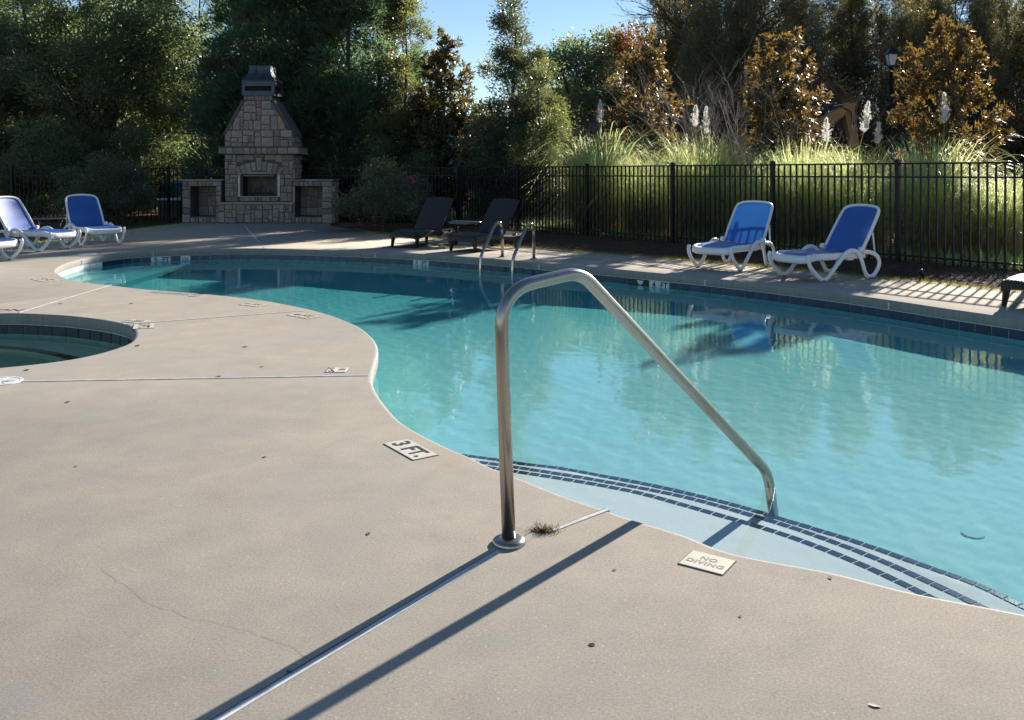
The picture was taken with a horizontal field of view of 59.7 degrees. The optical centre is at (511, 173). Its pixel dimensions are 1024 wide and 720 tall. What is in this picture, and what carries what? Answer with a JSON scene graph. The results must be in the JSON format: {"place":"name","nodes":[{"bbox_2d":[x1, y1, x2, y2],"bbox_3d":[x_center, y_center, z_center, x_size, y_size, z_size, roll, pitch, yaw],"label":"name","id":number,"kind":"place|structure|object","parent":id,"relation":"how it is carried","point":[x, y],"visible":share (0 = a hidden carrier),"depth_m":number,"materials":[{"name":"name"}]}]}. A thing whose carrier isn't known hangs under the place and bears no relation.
{"place":"outdoors","nodes":[
{"label":"outdoors","id":0,"kind":"place"},
{"bbox_2d":[0,176,1019,261],"bbox_3d":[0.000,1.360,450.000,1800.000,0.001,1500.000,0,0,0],"label":"ground","id":1,"kind":"structure","parent":0,"point":[349,222],"depth_m":24.76,"materials":[{"name":"soil"}]},
{"bbox_2d":[0,0,53,193],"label":"evergreen tree","id":2,"kind":"object","parent":1,"relation":"on","point":[5,95],"visible":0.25,"depth_m":27.42,"materials":[{"name":"green plant"}]},
{"bbox_2d":[0,144,59,218],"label":"hedge shrub","id":3,"kind":"object","parent":1,"relation":"on","point":[3,160],"visible":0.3,"depth_m":25.89,"materials":[{"name":"green plant"}]},
{"bbox_2d":[0,0,87,193],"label":"evergreen tree","id":4,"kind":"object","parent":1,"relation":"on","point":[10,120],"visible":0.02,"depth_m":32.66,"materials":[{"name":"green plant"}]},
{"bbox_2d":[2,131,97,220],"bbox_3d":[-13.402,0.096,26.163,2.619,2.727,3.079,0,0,-13],"label":"hedge shrub","id":5,"kind":"object","parent":1,"relation":"on","point":[58,154],"visible":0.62,"depth_m":25.49,"materials":[{"name":"green plant"}]},
{"bbox_2d":[0,0,120,206],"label":"evergreen tree","id":6,"kind":"object","parent":1,"relation":"on","point":[3,13],"visible":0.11,"depth_m":27.82,"materials":[{"name":"green plant"}]},
{"bbox_2d":[40,160,124,217],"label":"garden shrub","id":7,"kind":"object","parent":1,"relation":"on","point":[63,176],"visible":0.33,"depth_m":23.01,"materials":[{"name":"green plant"}]},
{"bbox_2d":[0,216,181,234],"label":"leaf litter","id":8,"kind":"object","parent":1,"relation":"on","point":[120,224],"visible":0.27,"depth_m":23.83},
{"bbox_2d":[0,0,187,195],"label":"evergreen tree","id":9,"kind":"object","parent":1,"relation":"on","point":[59,94],"visible":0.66,"depth_m":26.90,"materials":[{"name":"green plant"}]},
{"bbox_2d":[5,223,200,250],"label":"turf verge","id":10,"kind":"structure","parent":1,"relation":"on","point":[112,234],"depth_m":19.63,"materials":[{"name":"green plant"}]},
{"bbox_2d":[13,0,196,215],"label":"evergreen tree","id":11,"kind":"object","parent":1,"relation":"on","point":[100,137],"visible":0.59,"depth_m":27.46,"materials":[{"name":"green plant"}]},
{"bbox_2d":[19,0,195,208],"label":"evergreen tree","id":12,"kind":"object","parent":1,"relation":"on","point":[179,81],"visible":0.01,"depth_m":33.15,"materials":[{"name":"green plant"}]},
{"bbox_2d":[60,148,162,222],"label":"garden shrub","id":13,"kind":"object","parent":1,"relation":"on","point":[81,186],"visible":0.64,"depth_m":22.33,"materials":[{"name":"green plant"}]},
{"bbox_2d":[99,167,159,224],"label":"garden shrub","id":14,"kind":"object","parent":1,"relation":"on","point":[144,207],"visible":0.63,"depth_m":22.91,"materials":[{"name":"green plant"}]},
{"bbox_2d":[157,198,181,217],"bbox_3d":[-10.235,1.050,26.900,0.720,0.620,0.660,0,0,0],"label":"utility box","id":15,"kind":"object","parent":1,"relation":"on","point":[175,208],"visible":0.57,"depth_m":26.60,"materials":[{"name":"green metal"}]},
{"bbox_2d":[114,0,235,181],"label":"evergreen tree","id":16,"kind":"object","parent":1,"relation":"on","point":[190,38],"visible":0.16,"depth_m":32.53,"materials":[{"name":"green plant"}]},
{"bbox_2d":[170,0,267,178],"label":"cypress tree","id":17,"kind":"object","parent":1,"relation":"on","point":[205,43],"visible":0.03,"depth_m":29.55,"materials":[{"name":"green plant"}]},
{"bbox_2d":[0,165,457,223],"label":"metal fence","id":18,"kind":"object","parent":1,"relation":"on","point":[168,175],"visible":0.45,"depth_m":24.57,"materials":[{"name":"metal"}]},
{"bbox_2d":[167,0,295,195],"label":"cypress tree","id":19,"kind":"object","parent":1,"relation":"on","point":[212,61],"visible":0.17,"depth_m":26.76,"materials":[{"name":"green plant"}]},
{"bbox_2d":[187,0,330,178],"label":"cypress tree","id":20,"kind":"object","parent":1,"relation":"on","point":[224,95],"visible":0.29,"depth_m":26.34,"materials":[{"name":"green plant"}]},
{"bbox_2d":[252,0,377,191],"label":"cypress tree","id":21,"kind":"object","parent":1,"relation":"on","point":[306,100],"visible":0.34,"depth_m":26.22,"materials":[{"name":"green plant"}]},
{"bbox_2d":[291,0,408,218],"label":"cypress tree","id":22,"kind":"object","parent":1,"relation":"on","point":[353,92],"visible":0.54,"depth_m":26.27,"materials":[{"name":"green plant"}]},
{"bbox_2d":[340,145,399,216],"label":"hedge shrub","id":23,"kind":"object","parent":1,"relation":"on","point":[356,154],"visible":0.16,"depth_m":26.10,"materials":[{"name":"green plant"}]},
{"bbox_2d":[317,0,444,215],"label":"cypress tree","id":24,"kind":"object","parent":1,"relation":"on","point":[368,41],"visible":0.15,"depth_m":27.50,"materials":[{"name":"green plant"}]},
{"bbox_2d":[358,0,437,203],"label":"tree","id":25,"kind":"object","parent":1,"relation":"on","point":[395,122],"visible":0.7,"depth_m":25.64,"materials":[{"name":"green plant"}]},
{"bbox_2d":[349,132,447,220],"bbox_3d":[-3.140,0.096,25.929,3.079,2.727,2.619,0,0,-1],"label":"hedge shrub","id":26,"kind":"object","parent":1,"relation":"on","point":[382,151],"visible":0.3,"depth_m":25.41,"materials":[{"name":"green plant"}]},
{"bbox_2d":[387,146,466,221],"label":"hedge shrub","id":27,"kind":"object","parent":1,"relation":"on","point":[418,162],"visible":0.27,"depth_m":24.73,"materials":[{"name":"green plant"}]},
{"bbox_2d":[391,25,483,221],"bbox_3d":[-2.150,-1.291,25.713,2.901,5.849,2.968,0,0,0],"label":"magnolia tree","id":28,"kind":"object","parent":1,"relation":"on","point":[439,145],"visible":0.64,"depth_m":25.22,"materials":[{"name":"green plant"}]},
{"bbox_2d":[448,138,534,220],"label":"hedge shrub","id":29,"kind":"object","parent":1,"relation":"on","point":[504,158],"visible":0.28,"depth_m":24.30,"materials":[{"name":"green plant"}]},
{"bbox_2d":[450,0,570,217],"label":"holly tree","id":30,"kind":"object","parent":1,"relation":"on","point":[486,119],"visible":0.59,"depth_m":24.42,"materials":[{"name":"green plant"}]},
{"bbox_2d":[496,53,579,223],"bbox_3d":[0.694,-0.876,23.626,2.430,4.675,2.425,0,0,0],"label":"olive tree","id":31,"kind":"object","parent":1,"relation":"on","point":[548,126],"visible":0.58,"depth_m":23.52,"materials":[{"name":"green plant"}]},
{"bbox_2d":[523,27,640,189],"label":"tree","id":32,"kind":"object","parent":1,"relation":"on","point":[567,54],"visible":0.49,"depth_m":60.08,"materials":[{"name":"green plant"}]},
{"bbox_2d":[544,20,634,154],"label":"tree","id":33,"kind":"object","parent":1,"relation":"on","point":[610,60],"visible":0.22,"depth_m":64.54,"materials":[{"name":"green plant"}]},
{"bbox_2d":[555,90,647,179],"bbox_3d":[2.295,-0.572,26.912,3.839,4.055,3.643,0,0,7],"label":"bare shrub","id":34,"kind":"object","parent":1,"relation":"on","point":[587,134],"visible":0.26,"depth_m":26.90,"materials":[{"name":"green plant"}]},
{"bbox_2d":[578,22,648,159],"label":"tree","id":35,"kind":"object","parent":1,"relation":"on","point":[619,44],"visible":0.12,"depth_m":63.75,"materials":[{"name":"brown plant"}]},
{"bbox_2d":[601,18,690,183],"bbox_3d":[3.413,-1.274,23.255,2.693,5.471,2.433,0,0,33],"label":"magnolia tree","id":36,"kind":"object","parent":1,"relation":"on","point":[652,61],"visible":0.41,"depth_m":22.94,"materials":[{"name":"brown plant"}]},
{"bbox_2d":[627,0,693,128],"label":"pine tree","id":37,"kind":"object","parent":1,"relation":"on","point":[669,56],"visible":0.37,"depth_m":52.06,"materials":[{"name":"green plant"}]},
{"bbox_2d":[620,0,720,109],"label":"bare tree","id":38,"kind":"object","parent":1,"relation":"on","point":[675,24],"visible":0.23,"depth_m":48.33,"materials":[{"name":"plant"}]},
{"bbox_2d":[329,220,1023,290],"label":"mulch bed","id":39,"kind":"object","parent":1,"relation":"on","point":[550,233],"visible":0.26,"depth_m":14.52,"materials":[{"name":"brown plant"}]},
{"bbox_2d":[320,154,427,230],"bbox_3d":[-2.996,0.488,20.492,2.157,1.925,2.350,0,0,44],"label":"bush","id":40,"kind":"object","parent":39,"relation":"on","point":[353,206],"visible":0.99,"depth_m":20.08,"materials":[{"name":"green plant"}]},
{"bbox_2d":[391,171,450,225],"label":"garden shrub","id":41,"kind":"object","parent":39,"relation":"on","point":[419,180],"visible":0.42,"depth_m":22.32,"materials":[{"name":"green plant"}]},
{"bbox_2d":[524,99,666,231],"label":"pampas grass","id":42,"kind":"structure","parent":39,"relation":"on","point":[579,161],"depth_m":20.17,"materials":[{"name":"plant"}]},
{"bbox_2d":[574,150,699,235],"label":"pampas grass","id":43,"kind":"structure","parent":39,"relation":"on","point":[635,205],"depth_m":19.21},
{"bbox_2d":[350,229,1023,292],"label":"turf edge","id":44,"kind":"object","parent":39,"relation":"on","point":[917,280],"visible":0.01,"depth_m":12.70,"materials":[{"name":"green plant"}]},
{"bbox_2d":[619,105,766,238],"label":"pampas grass","id":45,"kind":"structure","parent":39,"relation":"on","point":[691,159],"depth_m":18.28,"materials":[{"name":"plant"}]},
{"bbox_2d":[665,152,839,242],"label":"pampas grass","id":46,"kind":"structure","parent":39,"relation":"on","point":[742,191],"depth_m":17.22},
{"bbox_2d":[723,101,882,245],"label":"pampas grass","id":47,"kind":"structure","parent":39,"relation":"on","point":[793,186],"depth_m":16.48,"materials":[{"name":"plant"}]},
{"bbox_2d":[765,144,927,250],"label":"pampas grass","id":48,"kind":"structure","parent":39,"relation":"on","point":[851,195],"depth_m":15.85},
{"bbox_2d":[800,92,1022,257],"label":"pampas grass","id":49,"kind":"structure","parent":39,"relation":"on","point":[915,159],"depth_m":14.49,"materials":[{"name":"plant"}]},
{"bbox_2d":[901,167,1022,260],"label":"pampas grass","id":50,"kind":"object","parent":39,"relation":"on","point":[1019,225],"depth_m":13.95,"materials":[{"name":"plant"}]},
{"bbox_2d":[662,0,731,129],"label":"pine tree","id":51,"kind":"object","parent":1,"relation":"on","point":[680,67],"visible":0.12,"depth_m":49.72,"materials":[{"name":"green plant"}]},
{"bbox_2d":[380,206,1022,270],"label":"weeds","id":52,"kind":"object","parent":1,"relation":"on","point":[1020,257],"visible":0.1,"depth_m":15.11,"materials":[{"name":"green plant"}]},
{"bbox_2d":[388,211,1021,270],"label":"dead leaves","id":53,"kind":"object","parent":1,"relation":"on","point":[939,261],"visible":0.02,"depth_m":15.11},
{"bbox_2d":[588,30,825,170],"bbox_3d":[4.850,-0.887,20.957,4.858,4.715,5.119,0,0,32],"label":"bare shrub","id":54,"kind":"object","parent":1,"relation":"on","point":[715,125],"visible":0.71,"depth_m":20.85,"materials":[{"name":"brown plant"}]},
{"bbox_2d":[673,0,743,154],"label":"pine tree","id":55,"kind":"object","parent":1,"relation":"on","point":[704,50],"visible":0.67,"depth_m":43.04,"materials":[{"name":"green plant"}]},
{"bbox_2d":[653,64,763,159],"bbox_3d":[8.478,-1.626,40.658,6.264,6.290,7.238,0,0,-45],"label":"understory shrub","id":56,"kind":"object","parent":1,"relation":"on","point":[724,98],"visible":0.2,"depth_m":39.34,"materials":[{"name":"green plant"}]},
{"bbox_2d":[613,0,833,81],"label":"bare tree","id":57,"kind":"object","parent":1,"relation":"on","point":[631,14],"visible":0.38,"depth_m":50.12,"materials":[{"name":"plant"}]},
{"bbox_2d":[458,159,1023,271],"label":"metal fence","id":58,"kind":"object","parent":1,"relation":"on","point":[517,175],"visible":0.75,"depth_m":15.78,"materials":[{"name":"metal"}]},
{"bbox_2d":[709,0,773,131],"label":"pine tree","id":59,"kind":"object","parent":1,"relation":"on","point":[739,67],"visible":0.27,"depth_m":44.54,"materials":[{"name":"green plant"}]},
{"bbox_2d":[640,0,847,109],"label":"bare tree","id":60,"kind":"object","parent":1,"relation":"on","point":[765,23],"visible":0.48,"depth_m":44.71,"materials":[{"name":"plant"}]},
{"bbox_2d":[707,0,780,111],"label":"pine tree","id":61,"kind":"object","parent":1,"relation":"on","point":[761,1],"visible":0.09,"depth_m":48.91,"materials":[{"name":"green plant"}]},
{"bbox_2d":[696,95,811,159],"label":"understory shrub","id":62,"kind":"object","parent":1,"relation":"on","point":[733,123],"visible":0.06,"depth_m":40.17,"materials":[{"name":"green plant"}]},
{"bbox_2d":[651,67,895,186],"bbox_3d":[5.259,-0.383,18.965,4.775,3.706,4.006,0,0,-38],"label":"bare shrub","id":63,"kind":"object","parent":1,"relation":"on","point":[778,127],"visible":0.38,"depth_m":18.57,"materials":[{"name":"brown plant"}]},
{"bbox_2d":[699,102,860,175],"bbox_3d":[9.775,-0.596,32.000,5.850,3.912,2.500,0,0,0],"label":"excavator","id":64,"kind":"object","parent":1,"relation":"on","point":[846,110],"visible":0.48,"depth_m":31.83,"materials":[{"name":"metal"}]},
{"bbox_2d":[737,25,833,185],"bbox_3d":[6.050,-0.952,20.310,2.145,4.824,2.404,0,0,-8],"label":"magnolia tree","id":65,"kind":"object","parent":1,"relation":"on","point":[785,55],"visible":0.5,"depth_m":19.95,"materials":[{"name":"brown plant"}]},
{"bbox_2d":[764,0,829,152],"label":"pine tree","id":66,"kind":"object","parent":1,"relation":"on","point":[803,23],"visible":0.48,"depth_m":43.03,"materials":[{"name":"green plant"}]},
{"bbox_2d":[760,0,836,148],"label":"pine tree","id":67,"kind":"object","parent":1,"relation":"on","point":[782,30],"visible":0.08,"depth_m":47.27,"materials":[{"name":"green plant"}]},
{"bbox_2d":[722,53,887,174],"bbox_3d":[13.193,-1.885,41.145,7.866,6.835,6.808,0,0,43],"label":"understory shrub","id":68,"kind":"object","parent":1,"relation":"on","point":[813,86],"visible":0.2,"depth_m":39.76,"materials":[{"name":"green plant"}]},
{"bbox_2d":[811,0,874,135],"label":"pine tree","id":69,"kind":"object","parent":1,"relation":"on","point":[829,13],"visible":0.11,"depth_m":51.05,"materials":[{"name":"green plant"}]},
{"bbox_2d":[822,0,882,147],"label":"pine tree","id":70,"kind":"object","parent":1,"relation":"on","point":[852,6],"visible":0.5,"depth_m":48.45,"materials":[{"name":"green plant"}]},
{"bbox_2d":[824,127,901,175],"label":"understory shrub","id":71,"kind":"object","parent":1,"relation":"on","point":[880,143],"visible":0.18,"depth_m":39.99,"materials":[{"name":"green plant"}]},
{"bbox_2d":[856,0,898,141],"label":"pine tree","id":72,"kind":"object","parent":1,"relation":"on","point":[881,25],"visible":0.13,"depth_m":53.83,"materials":[{"name":"green plant"}]},
{"bbox_2d":[883,46,899,199],"bbox_3d":[12.754,-1.460,30.000,0.400,5.640,0.400,0,0,0],"label":"lamp post","id":73,"kind":"object","parent":1,"relation":"on","point":[891,53],"visible":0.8,"depth_m":29.95,"materials":[{"name":"black metal"}]},
{"bbox_2d":[869,0,929,185],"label":"pine tree","id":74,"kind":"object","parent":1,"relation":"on","point":[907,30],"visible":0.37,"depth_m":41.38,"materials":[{"name":"green plant"}]},
{"bbox_2d":[830,63,984,183],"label":"understory shrub","id":75,"kind":"object","parent":1,"relation":"on","point":[899,134],"visible":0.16,"depth_m":40.63,"materials":[{"name":"green plant"}]},
{"bbox_2d":[881,0,939,140],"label":"pine tree","id":76,"kind":"object","parent":1,"relation":"on","point":[922,11],"visible":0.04,"depth_m":45.99,"materials":[{"name":"green plant"}]},
{"bbox_2d":[904,0,962,146],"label":"pine tree","id":77,"kind":"object","parent":1,"relation":"on","point":[937,6],"visible":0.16,"depth_m":42.88,"materials":[{"name":"green plant"}]},
{"bbox_2d":[885,10,1015,201],"bbox_3d":[8.899,-0.942,18.207,2.278,4.802,2.178,0,0,41],"label":"magnolia tree","id":78,"kind":"object","parent":1,"relation":"on","point":[941,71],"visible":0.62,"depth_m":17.95,"materials":[{"name":"brown plant"}]},
{"bbox_2d":[908,106,1022,186],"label":"understory shrub","id":79,"kind":"object","parent":1,"relation":"on","point":[1006,151],"visible":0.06,"depth_m":39.75,"materials":[{"name":"green plant"}]},
{"bbox_2d":[938,0,999,107],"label":"pine tree","id":80,"kind":"object","parent":1,"relation":"on","point":[962,3],"visible":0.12,"depth_m":46.10,"materials":[{"name":"green plant"}]},
{"bbox_2d":[916,64,1023,189],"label":"understory shrub","id":81,"kind":"object","parent":1,"relation":"on","point":[1018,125],"visible":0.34,"depth_m":39.97,"materials":[{"name":"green plant"}]},
{"bbox_2d":[953,0,1020,112],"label":"pine tree","id":82,"kind":"object","parent":1,"relation":"on","point":[1002,17],"visible":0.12,"depth_m":47.66,"materials":[{"name":"green plant"}]},
{"bbox_2d":[960,0,1017,186],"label":"pine tree","id":83,"kind":"object","parent":1,"relation":"on","point":[979,16],"visible":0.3,"depth_m":41.77,"materials":[{"name":"green plant"}]},
{"bbox_2d":[975,0,1023,109],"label":"pine tree","id":84,"kind":"object","parent":1,"relation":"on","point":[1013,8],"visible":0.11,"depth_m":50.12,"materials":[{"name":"green plant"}]},
{"bbox_2d":[1004,0,1023,127],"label":"pine tree","id":85,"kind":"object","parent":1,"relation":"on","point":[1021,39],"visible":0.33,"depth_m":48.43,"materials":[{"name":"green plant"}]},
{"bbox_2d":[0,223,1023,719],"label":"pool deck","id":86,"kind":"structure","parent":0,"point":[202,495],"depth_m":2.89,"materials":[{"name":"concrete"}]},
{"bbox_2d":[0,237,23,259],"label":"pool lounger","id":87,"kind":"object","parent":86,"relation":"on","point":[8,242],"visible":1,"depth_m":13.26,"materials":[{"name":"white plastic"}]},
{"bbox_2d":[0,196,80,251],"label":"pool lounger","id":88,"kind":"object","parent":86,"relation":"on","point":[15,219],"visible":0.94,"depth_m":15.24,"materials":[{"name":"white plastic"}]},
{"bbox_2d":[0,324,132,344],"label":"spa basin","id":89,"kind":"object","parent":86,"relation":"in","point":[71,331],"visible":0.18,"depth_m":8.17,"materials":[{"name":"paint"}]},
{"bbox_2d":[0,332,125,367],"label":"spa water","id":90,"kind":"structure","parent":89,"relation":"in","point":[20,349],"depth_m":7.59,"materials":[{"name":"liquid"}]},
{"bbox_2d":[0,313,137,367],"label":"coping","id":91,"kind":"object","parent":86,"relation":"on","point":[72,321],"visible":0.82,"depth_m":8.11,"materials":[{"name":"concrete"}]},
{"bbox_2d":[63,194,125,246],"bbox_3d":[-7.706,0.843,16.402,0.717,0.914,1.333,0,0,-44],"label":"pool lounger","id":92,"kind":"object","parent":86,"relation":"on","point":[84,213],"visible":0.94,"depth_m":16.63,"materials":[{"name":"blue plastic"}]},
{"bbox_2d":[181,66,339,222],"bbox_3d":[-6.648,-0.778,23.810,4.038,4.156,1.239,0,0,0],"label":"stone fireplace","id":93,"kind":"object","parent":86,"relation":"on","point":[263,150],"visible":0.91,"depth_m":23.45,"materials":[{"name":"stone"}]},
{"bbox_2d":[384,439,438,460],"bbox_3d":[-0.478,1.303,4.199,0.136,0.015,0.305,0,0,-34],"label":"depth marker","id":94,"kind":"object","parent":86,"relation":"on","point":[411,450],"visible":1,"depth_m":4.19,"materials":[{"name":"beige tile"}]},
{"bbox_2d":[390,197,458,247],"bbox_3d":[-1.594,0.870,16.234,0.600,0.867,1.450,0,0,28],"label":"wicker lounger","id":95,"kind":"object","parent":86,"relation":"on","point":[434,213],"visible":0.98,"depth_m":16.40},
{"bbox_2d":[448,220,481,244],"bbox_3d":[-0.860,1.087,16.350,0.624,0.435,0.624,0,0,0],"label":"side table","id":96,"kind":"object","parent":86,"relation":"on","point":[456,223],"visible":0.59,"depth_m":16.17,"materials":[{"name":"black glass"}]},
{"bbox_2d":[448,198,525,251],"bbox_3d":[-0.432,0.870,15.348,0.600,0.867,1.450,0,0,38],"label":"wicker lounger","id":97,"kind":"object","parent":86,"relation":"on","point":[502,210],"visible":0.86,"depth_m":15.50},
{"bbox_2d":[479,221,536,274],"bbox_3d":[-0.075,1.590,13.479,0.694,1.720,0.706,0,0,34],"label":"pool ladder","id":98,"kind":"object","parent":86,"relation":"attached to","point":[531,224],"visible":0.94,"depth_m":13.51,"materials":[{"name":"metal"}]},
{"bbox_2d":[53,248,1023,615],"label":"coping","id":99,"kind":"object","parent":86,"relation":"on","point":[913,308],"visible":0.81,"depth_m":10.97,"materials":[{"name":"concrete"}]},
{"bbox_2d":[58,254,1023,338],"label":"pool basin","id":100,"kind":"object","parent":86,"relation":"in","point":[981,328],"visible":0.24,"depth_m":11.69,"materials":[{"name":"paint"}]},
{"bbox_2d":[63,259,1023,614],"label":"pool water","id":101,"kind":"structure","parent":100,"relation":"in","point":[889,451],"depth_m":5.67,"materials":[{"name":"liquid"}]},
{"bbox_2d":[493,268,774,549],"bbox_3d":[0.612,1.138,3.669,1.752,1.567,0.117,0,0,-40],"label":"pool handrail","id":102,"kind":"object","parent":86,"relation":"attached to","point":[508,538],"visible":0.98,"depth_m":3.19,"materials":[{"name":"metal"}]},
{"bbox_2d":[677,550,736,575],"bbox_3d":[0.651,1.303,2.978,0.159,0.015,0.129,0,0,34],"label":"warning marker","id":103,"kind":"object","parent":86,"relation":"on","point":[710,563],"visible":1,"depth_m":2.97,"materials":[{"name":"beige tile"}]},
{"bbox_2d":[687,200,774,270],"bbox_3d":[3.078,0.843,12.399,0.717,0.914,1.333,0,0,43],"label":"pool lounger","id":104,"kind":"object","parent":86,"relation":"on","point":[750,220],"visible":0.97,"depth_m":12.59,"materials":[{"name":"white plastic"}]},
{"bbox_2d":[767,204,880,282],"bbox_3d":[3.930,0.843,11.135,1.333,0.914,0.717,0,0,-27],"label":"pool lounger","id":105,"kind":"object","parent":86,"relation":"on","point":[851,232],"visible":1,"depth_m":11.17,"materials":[{"name":"white plastic"}]},
{"bbox_2d":[1001,274,1023,305],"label":"wicker lounger","id":106,"kind":"object","parent":86,"relation":"on","point":[1014,282],"visible":1,"depth_m":8.69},
{"bbox_2d":[1,0,1023,162],"label":"sky","id":107,"kind":"structure","parent":0,"point":[466,19],"materials":[{"name":"blue"}]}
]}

